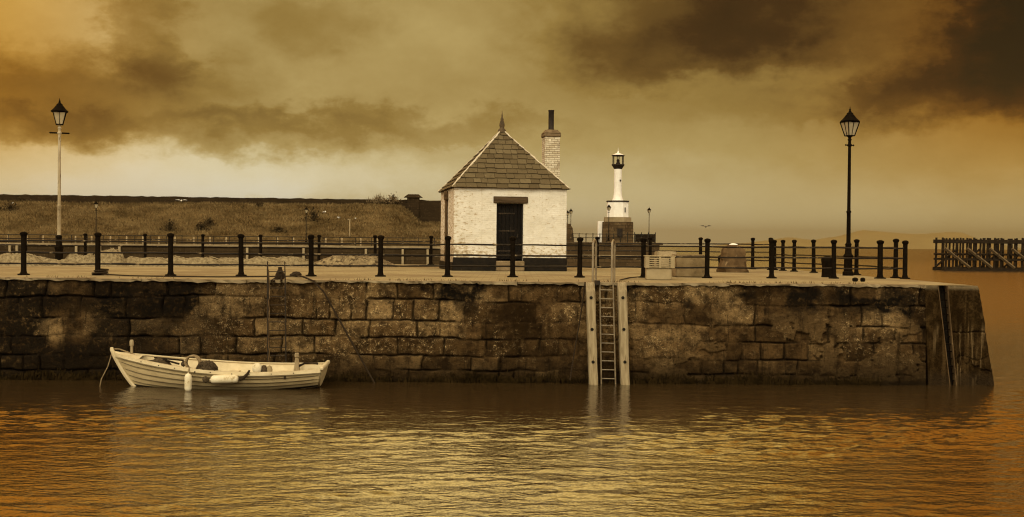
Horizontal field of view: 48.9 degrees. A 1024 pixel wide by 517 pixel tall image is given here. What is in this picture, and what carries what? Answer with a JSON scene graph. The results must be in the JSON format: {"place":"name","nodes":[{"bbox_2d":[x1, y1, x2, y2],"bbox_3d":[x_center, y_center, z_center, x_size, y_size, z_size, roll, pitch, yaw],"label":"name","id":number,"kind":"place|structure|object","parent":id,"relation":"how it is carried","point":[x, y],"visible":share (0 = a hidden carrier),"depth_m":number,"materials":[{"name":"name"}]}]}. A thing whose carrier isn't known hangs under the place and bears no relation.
{"place":"outdoors","nodes":[
{"label":"outdoors","id":0,"kind":"place"},
{"bbox_2d":[0,199,440,245],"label":"grass bank","id":1,"kind":"structure","parent":0,"point":[377,222],"depth_m":169.19,"materials":[{"name":"brown plant"}]},
{"bbox_2d":[0,201,26,210],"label":"shrub","id":2,"kind":"object","parent":1,"relation":"on","point":[10,208],"visible":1,"depth_m":175.25,"materials":[{"name":"brown plant"}]},
{"bbox_2d":[10,196,27,201],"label":"shrub","id":3,"kind":"object","parent":1,"relation":"on","point":[18,199],"visible":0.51,"depth_m":185.28,"materials":[{"name":"plant"}]},
{"bbox_2d":[94,201,97,232],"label":"street lamp","id":4,"kind":"object","parent":1,"relation":"on","point":[96,205],"visible":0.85,"depth_m":157.93,"materials":[{"name":"black metal"}]},
{"bbox_2d":[159,219,182,231],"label":"shrub","id":5,"kind":"object","parent":1,"relation":"on","point":[170,227],"visible":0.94,"depth_m":163.92,"materials":[{"name":"brown plant"}]},
{"bbox_2d":[194,221,211,230],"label":"shrub","id":6,"kind":"object","parent":1,"relation":"on","point":[203,226],"visible":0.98,"depth_m":163.87,"materials":[{"name":"brown plant"}]},
{"bbox_2d":[201,216,216,226],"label":"shrub","id":7,"kind":"object","parent":1,"relation":"on","point":[209,223],"visible":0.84,"depth_m":167.62,"materials":[{"name":"brown plant"}]},
{"bbox_2d":[270,224,286,232],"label":"shrub","id":8,"kind":"object","parent":1,"relation":"on","point":[278,229],"visible":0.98,"depth_m":163.11,"materials":[{"name":"brown plant"}]},
{"bbox_2d":[293,207,328,221],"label":"shrub","id":9,"kind":"object","parent":1,"relation":"on","point":[313,214],"visible":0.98,"depth_m":170.26,"materials":[{"name":"brown plant"}]},
{"bbox_2d":[0,194,440,222],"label":"crest wall","id":10,"kind":"structure","parent":0,"point":[428,211],"depth_m":186.90,"materials":[{"name":"stone"}]},
{"bbox_2d":[366,193,387,202],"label":"shrub","id":11,"kind":"object","parent":10,"relation":"on","point":[378,198],"visible":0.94,"depth_m":185.92,"materials":[{"name":"plant"}]},
{"bbox_2d":[383,192,402,203],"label":"shrub","id":12,"kind":"object","parent":10,"relation":"on","point":[392,198],"visible":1,"depth_m":186.09,"materials":[{"name":"brown plant"}]},
{"bbox_2d":[0,264,972,285],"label":"pavement","id":13,"kind":"structure","parent":0,"point":[438,273],"depth_m":36.14,"materials":[{"name":"beige concrete"}]},
{"bbox_2d":[0,253,51,265],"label":"net heap","id":14,"kind":"object","parent":13,"relation":"on","point":[12,258],"visible":0.69,"depth_m":43.15,"materials":[{"name":"fabric"}]},
{"bbox_2d":[49,98,69,259],"bbox_3d":[-17.679,-2.987,43.969,0.673,6.560,0.673,1,1,9],"label":"street lamp","id":15,"kind":"object","parent":13,"relation":"on","point":[59,111],"visible":0.96,"depth_m":43.91,"materials":[{"name":"white metal"}]},
{"bbox_2d":[38,256,89,265],"bbox_3d":[-18.035,0.117,43.989,4.200,0.397,1.200,1,1,0],"label":"net heap","id":16,"kind":"object","parent":13,"relation":"on","point":[49,260],"visible":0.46,"depth_m":43.74,"materials":[{"name":"fabric"}]},
{"bbox_2d":[65,253,94,265],"bbox_3d":[-16.933,0.047,44.257,2.200,0.557,1.100,1,1,0],"label":"net heap","id":17,"kind":"object","parent":13,"relation":"on","point":[89,258],"visible":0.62,"depth_m":44.05,"materials":[{"name":"fabric"}]},
{"bbox_2d":[92,268,108,273],"bbox_3d":[-11.784,0.378,32.235,0.482,0.193,0.455,1,1,0],"label":"rope coil","id":18,"kind":"object","parent":13,"relation":"on","point":[103,271],"visible":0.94,"depth_m":32.09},
{"bbox_2d":[101,248,127,265],"bbox_3d":[-15.877,-0.047,44.499,1.750,0.762,1.300,1,1,0],"label":"net heap","id":19,"kind":"object","parent":13,"relation":"on","point":[111,258],"visible":0.64,"depth_m":44.19,"materials":[{"name":"fabric"}]},
{"bbox_2d":[126,256,177,266],"bbox_3d":[-14.608,0.124,44.841,3.600,0.431,1.100,1,1,0],"label":"net heap","id":20,"kind":"object","parent":13,"relation":"on","point":[149,260],"visible":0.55,"depth_m":44.58,"materials":[{"name":"fabric"}]},
{"bbox_2d":[101,274,291,276],"bbox_3d":[-9.000,0.483,31.578,5.432,0.050,1.160,1,1,0],"label":"deck cable","id":21,"kind":"object","parent":13,"relation":"on","point":[185,276],"visible":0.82,"depth_m":31.26,"materials":[{"name":"rubber"}]},
{"bbox_2d":[166,255,236,266],"bbox_3d":[-12.876,0.114,45.140,4.400,0.471,1.100,1,1,0],"label":"net heap","id":22,"kind":"object","parent":13,"relation":"on","point":[194,260],"visible":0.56,"depth_m":44.90,"materials":[{"name":"fabric"}]},
{"bbox_2d":[217,256,293,266],"bbox_3d":[-10.882,0.130,46.056,4.600,0.452,1.100,1,1,0],"label":"net heap","id":23,"kind":"object","parent":13,"relation":"on","point":[264,260],"visible":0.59,"depth_m":45.83,"materials":[{"name":"fabric"}]},
{"bbox_2d":[276,256,319,266],"bbox_3d":[-9.056,0.126,46.636,3.000,0.471,1.100,1,1,0],"label":"net heap","id":24,"kind":"object","parent":13,"relation":"on","point":[292,260],"visible":0.56,"depth_m":46.38,"materials":[{"name":"fabric"}]},
{"bbox_2d":[316,253,397,267],"bbox_3d":[-6.716,0.085,46.928,4.600,0.598,1.400,1,1,0],"label":"net heap","id":25,"kind":"object","parent":13,"relation":"on","point":[349,260],"visible":0.65,"depth_m":46.62,"materials":[{"name":"fabric"}]},
{"bbox_2d":[0,233,772,269],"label":"quay railing","id":26,"kind":"object","parent":13,"relation":"on","point":[431,248],"visible":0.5,"depth_m":54.16,"materials":[{"name":"black metal"}]},
{"bbox_2d":[0,232,909,278],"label":"quay railing","id":27,"kind":"object","parent":13,"relation":"on","point":[380,254],"visible":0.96,"depth_m":33.71,"materials":[{"name":"black metal"}]},
{"bbox_2d":[438,110,569,270],"bbox_3d":[-0.213,-2.812,44.086,4.960,6.510,4.684,0,1,-10],"label":"stone hut","id":28,"kind":"object","parent":13,"relation":"on","point":[502,186],"visible":0.93,"depth_m":42.17,"materials":[{"name":"white paint"}]},
{"bbox_2d":[497,205,520,258],"bbox_3d":[-0.111,-0.997,42.140,0.912,2.050,0.070,0,1,-10],"label":"door","id":29,"kind":"structure","parent":28,"relation":"in","point":[509,216],"depth_m":42.13,"materials":[{"name":"black paint"}]},
{"bbox_2d":[643,255,675,279],"bbox_3d":[4.321,0.264,33.013,0.900,0.703,0.770,1,1,4],"label":"fish crate","id":30,"kind":"object","parent":13,"relation":"on","point":[658,272],"visible":1,"depth_m":32.69,"materials":[{"name":"plastic"}]},
{"bbox_2d":[671,254,704,276],"bbox_3d":[5.703,0.229,36.263,1.037,0.718,0.922,0,1,-3],"label":"concrete block","id":31,"kind":"object","parent":13,"relation":"on","point":[690,262],"depth_m":35.82,"materials":[{"name":"beige concrete"}]},
{"bbox_2d":[716,243,748,272],"bbox_3d":[8.476,-0.027,43.299,1.169,1.112,1.119,1,1,0],"label":"mooring stone","id":32,"kind":"object","parent":13,"relation":"on","point":[733,262],"visible":0.84,"depth_m":42.86,"materials":[{"name":"stone"}]},
{"bbox_2d":[821,256,831,276],"bbox_3d":[10.428,0.276,37.255,0.400,0.683,0.394,1,1,0],"label":"iron bollard","id":33,"kind":"object","parent":13,"relation":"on","point":[825,262],"visible":0.61,"depth_m":37.10,"materials":[{"name":"black metal"}]},
{"bbox_2d":[774,239,899,277],"bbox_3d":[11.965,-0.078,42.553,0.614,1.292,11.714,0,1,-8],"label":"quay railing","id":34,"kind":"object","parent":13,"relation":"on","point":[856,261],"visible":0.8,"depth_m":43.61,"materials":[{"name":"black metal"}]},
{"bbox_2d":[840,108,859,275],"bbox_3d":[11.867,-2.378,39.644,0.655,5.960,0.655,0,1,-20],"label":"street lamp","id":35,"kind":"object","parent":13,"relation":"on","point":[849,122],"visible":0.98,"depth_m":39.58,"materials":[{"name":"black metal"}]},
{"bbox_2d":[852,277,864,281],"bbox_3d":[10.030,0.610,32.572,0.377,0.120,0.170,1,1,0],"label":"mooring cleat","id":36,"kind":"object","parent":13,"relation":"on","point":[854,279],"visible":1,"depth_m":32.52,"materials":[{"name":"black metal"}]},
{"bbox_2d":[0,247,1023,516],"bbox_3d":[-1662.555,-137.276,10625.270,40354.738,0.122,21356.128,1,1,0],"label":"water","id":37,"kind":"structure","parent":0,"point":[352,449],"depth_m":20.30,"materials":[{"name":"brown liquid"}]},
{"bbox_2d":[110,340,329,388],"bbox_3d":[-7.387,2.733,28.358,5.438,1.320,1.656,0,4,-1],"label":"rowing boat","id":38,"kind":"object","parent":37,"relation":"on","point":[137,369],"visible":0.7,"depth_m":27.98,"materials":[{"name":"beige paint"}]},
{"bbox_2d":[100,353,111,385],"bbox_3d":[-10.179,2.772,28.244,0.332,0.946,0.040,0,1,-25],"label":"mooring line","id":39,"kind":"object","parent":38,"relation":"hanging from","point":[106,369],"visible":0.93,"depth_m":28.23,"materials":[{"name":"fabric"}]},
{"bbox_2d":[151,357,171,364],"bbox_3d":[-8.836,2.624,28.211,0.645,0.303,0.578,1,1,0],"label":"tarpaulin bundle","id":40,"kind":"object","parent":38,"relation":"in","point":[159,360],"visible":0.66,"depth_m":28.10,"materials":[{"name":"brown fabric"}]},
{"bbox_2d":[148,357,183,364],"bbox_3d":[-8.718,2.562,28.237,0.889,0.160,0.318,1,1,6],"label":"oars","id":41,"kind":"object","parent":40,"relation":"on","point":[167,359],"visible":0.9,"depth_m":28.32,"materials":[{"name":"brown wood"}]},
{"bbox_2d":[184,367,191,390],"bbox_3d":[-7.918,2.968,27.531,0.173,0.609,0.176,1,1,40],"label":"boat fender","id":42,"kind":"object","parent":38,"relation":"hanging from","point":[188,382],"visible":1,"depth_m":27.46,"materials":[{"name":"plastic"}]},
{"bbox_2d":[184,354,201,367],"bbox_3d":[-8.001,2.609,28.233,0.426,0.402,0.164,1,1,0],"label":"rope coil","id":43,"kind":"object","parent":38,"relation":"in","point":[197,357],"visible":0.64,"depth_m":28.17,"materials":[{"name":"beige fabric"}]},
{"bbox_2d":[196,360,217,369],"bbox_3d":[-7.525,2.641,27.750,0.579,0.268,0.352,1,1,0],"label":"fishing net","id":44,"kind":"object","parent":38,"relation":"on","point":[206,365],"visible":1,"depth_m":27.64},
{"bbox_2d":[202,370,249,383],"bbox_3d":[-6.986,2.891,27.514,1.166,0.347,0.205,1,1,0],"label":"boat fender","id":45,"kind":"object","parent":38,"relation":"hanging from","point":[219,379],"visible":1,"depth_m":27.44,"materials":[{"name":"plastic"}]},
{"bbox_2d":[252,363,261,371],"bbox_3d":[-6.412,2.762,28.324,0.250,0.270,0.244,1,1,0],"label":"round buoy","id":46,"kind":"object","parent":38,"relation":"in","point":[256,367],"visible":0.74,"depth_m":28.23,"materials":[{"name":"white plastic"}]},
{"bbox_2d":[261,365,266,371],"bbox_3d":[-6.243,2.798,28.344,0.160,0.240,0.160,1,1,0],"label":"dark buoy","id":47,"kind":"object","parent":38,"relation":"in","point":[264,368],"visible":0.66,"depth_m":28.29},
{"bbox_2d":[267,365,272,371],"bbox_3d":[-6.113,2.794,28.374,0.160,0.210,0.160,1,1,0],"label":"yellowed buoy","id":48,"kind":"object","parent":38,"relation":"in","point":[269,368],"visible":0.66,"depth_m":28.32,"materials":[{"name":"plastic"}]},
{"bbox_2d":[0,243,440,264],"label":"harbour wall","id":49,"kind":"structure","parent":37,"relation":"in","point":[404,260],"depth_m":150.00,"materials":[{"name":"stone"}]},
{"bbox_2d":[0,234,440,246],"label":"railing","id":50,"kind":"object","parent":49,"relation":"on","point":[355,241],"visible":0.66,"depth_m":150.55,"materials":[{"name":"black metal"}]},
{"bbox_2d":[0,277,993,385],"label":"quay wall","id":51,"kind":"structure","parent":37,"relation":"in","point":[905,334],"depth_m":29.72,"materials":[{"name":"stone"}]},
{"bbox_2d":[267,261,286,362],"bbox_3d":[-6.151,1.686,29.437,0.547,3.232,0.079,1,1,0],"label":"wall ladder","id":52,"kind":"object","parent":51,"relation":"attached to","point":[285,347],"depth_m":29.43,"materials":[{"name":"metal"}]},
{"bbox_2d":[268,270,269,361],"bbox_3d":[-6.348,1.556,29.406,0.055,2.532,0.025,1,1,0],"label":"hanging rope","id":53,"kind":"object","parent":52,"relation":"hanging from","point":[269,315],"visible":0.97,"depth_m":29.40,"materials":[{"name":"fabric"}]},
{"bbox_2d":[271,267,283,281],"bbox_3d":[-6.159,0.417,29.659,0.334,0.404,0.363,1,1,0],"label":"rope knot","id":54,"kind":"object","parent":51,"relation":"attached to","point":[279,275],"visible":0.98,"depth_m":29.61,"materials":[{"name":"brown fabric"}]},
{"bbox_2d":[296,274,374,382],"bbox_3d":[-5.371,1.931,30.472,1.421,2.968,4.168,0,1,-42],"label":"mooring rope","id":55,"kind":"object","parent":51,"relation":"attached to","point":[323,291],"visible":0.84,"depth_m":29.43,"materials":[{"name":"brown fabric"}]},
{"bbox_2d":[290,271,301,276],"bbox_3d":[-6.223,0.450,32.463,0.330,0.160,0.315,1,1,0],"label":"mooring ring","id":56,"kind":"object","parent":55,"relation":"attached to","point":[292,274],"visible":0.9,"depth_m":32.34,"materials":[{"name":"metal"}]},
{"bbox_2d":[0,366,882,385],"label":"seaweed","id":57,"kind":"object","parent":51,"relation":"attached to","point":[488,377],"visible":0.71,"depth_m":29.67,"materials":[{"name":"brown plant"}]},
{"bbox_2d":[47,275,855,283],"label":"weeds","id":58,"kind":"object","parent":51,"relation":"on","point":[538,280],"visible":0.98,"depth_m":29.89,"materials":[{"name":"brown plant"}]},
{"bbox_2d":[569,282,585,379],"bbox_3d":[1.728,1.906,29.591,0.443,2.581,0.073,0,1,-18],"label":"mooring rope","id":59,"kind":"object","parent":51,"relation":"hanging from","point":[577,330],"visible":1,"depth_m":29.58,"materials":[{"name":"brown fabric"}]},
{"bbox_2d":[586,282,597,384],"bbox_3d":[2.101,2.228,29.595,0.355,3.208,0.467,1,1,0],"label":"fender timber","id":60,"kind":"object","parent":51,"relation":"attached to","point":[591,332],"visible":0.91,"depth_m":29.40,"materials":[{"name":"beige wood"}]},
{"bbox_2d":[592,239,615,383],"bbox_3d":[2.433,1.458,29.818,0.669,3.938,0.535,1,1,0],"label":"wall ladder","id":61,"kind":"object","parent":51,"relation":"attached to","point":[613,260],"depth_m":29.64,"materials":[{"name":"metal"}]},
{"bbox_2d":[617,282,629,384],"bbox_3d":[2.934,2.230,29.611,0.361,3.210,0.467,1,1,0],"label":"fender timber","id":62,"kind":"object","parent":51,"relation":"attached to","point":[623,330],"visible":0.9,"depth_m":29.42,"materials":[{"name":"beige wood"}]},
{"bbox_2d":[566,242,662,265],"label":"lighthouse pier","id":63,"kind":"structure","parent":37,"relation":"in","point":[603,262],"depth_m":125.00,"materials":[{"name":"stone"}]},
{"bbox_2d":[566,224,573,241],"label":"wall stump","id":64,"kind":"object","parent":63,"relation":"on","point":[569,230],"visible":0.47,"depth_m":126.97,"materials":[{"name":"stone"}]},
{"bbox_2d":[597,221,603,241],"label":"equipment cabinet","id":65,"kind":"object","parent":63,"relation":"on","point":[599,229],"visible":0.36,"depth_m":137.37,"materials":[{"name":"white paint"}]},
{"bbox_2d":[607,205,610,240],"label":"street lamp","id":66,"kind":"object","parent":63,"relation":"on","point":[608,207],"visible":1,"depth_m":127.83,"materials":[{"name":"black metal"}]},
{"bbox_2d":[572,232,655,242],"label":"pier railing","id":67,"kind":"object","parent":63,"relation":"on","point":[634,234],"visible":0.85,"depth_m":125.54,"materials":[{"name":"black metal"}]},
{"bbox_2d":[602,151,632,242],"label":"lighthouse","id":68,"kind":"object","parent":63,"relation":"on","point":[620,221],"visible":1,"depth_m":135.82,"materials":[{"name":"paint"}]},
{"bbox_2d":[617,229,622,236],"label":"base doorway","id":69,"kind":"structure","parent":68,"relation":"in","point":[619,231],"depth_m":134.96,"materials":[{"name":"black paint"}]},
{"bbox_2d":[635,235,654,242],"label":"plank screen","id":70,"kind":"object","parent":63,"relation":"on","point":[637,238],"visible":0.55,"depth_m":127.93,"materials":[{"name":"black wood"}]},
{"bbox_2d":[932,237,1023,270],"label":"timber pier","id":71,"kind":"structure","parent":37,"relation":"in","point":[996,257],"depth_m":187.84,"materials":[{"name":"brown wood"}]},
{"bbox_2d":[0,0,1023,247],"label":"sky","id":72,"kind":"structure","parent":0,"point":[726,116],"materials":[{"name":"brown"}]},
{"bbox_2d":[654,251,676,265],"bbox_3d":[5.344,0.143,39.277,0.690,0.813,0.721,0,1,-3],"label":"concrete block","id":73,"kind":"object","parent":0,"point":[670,253],"depth_m":38.93,"materials":[{"name":"beige concrete"}]},
{"bbox_2d":[715,230,1020,249],"bbox_3d":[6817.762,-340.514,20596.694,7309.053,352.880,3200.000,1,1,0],"label":"hills","id":74,"kind":"structure","parent":0,"point":[866,238],"depth_m":19702.93,"materials":[{"name":"brown"}]},
{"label":"far path","id":75,"kind":"structure","parent":0,"visible":0},
{"bbox_2d":[304,207,307,241],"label":"street lamp","id":76,"kind":"object","parent":75,"relation":"on","point":[306,209],"visible":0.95,"depth_m":156.42,"materials":[{"name":"black metal"}]}
]}

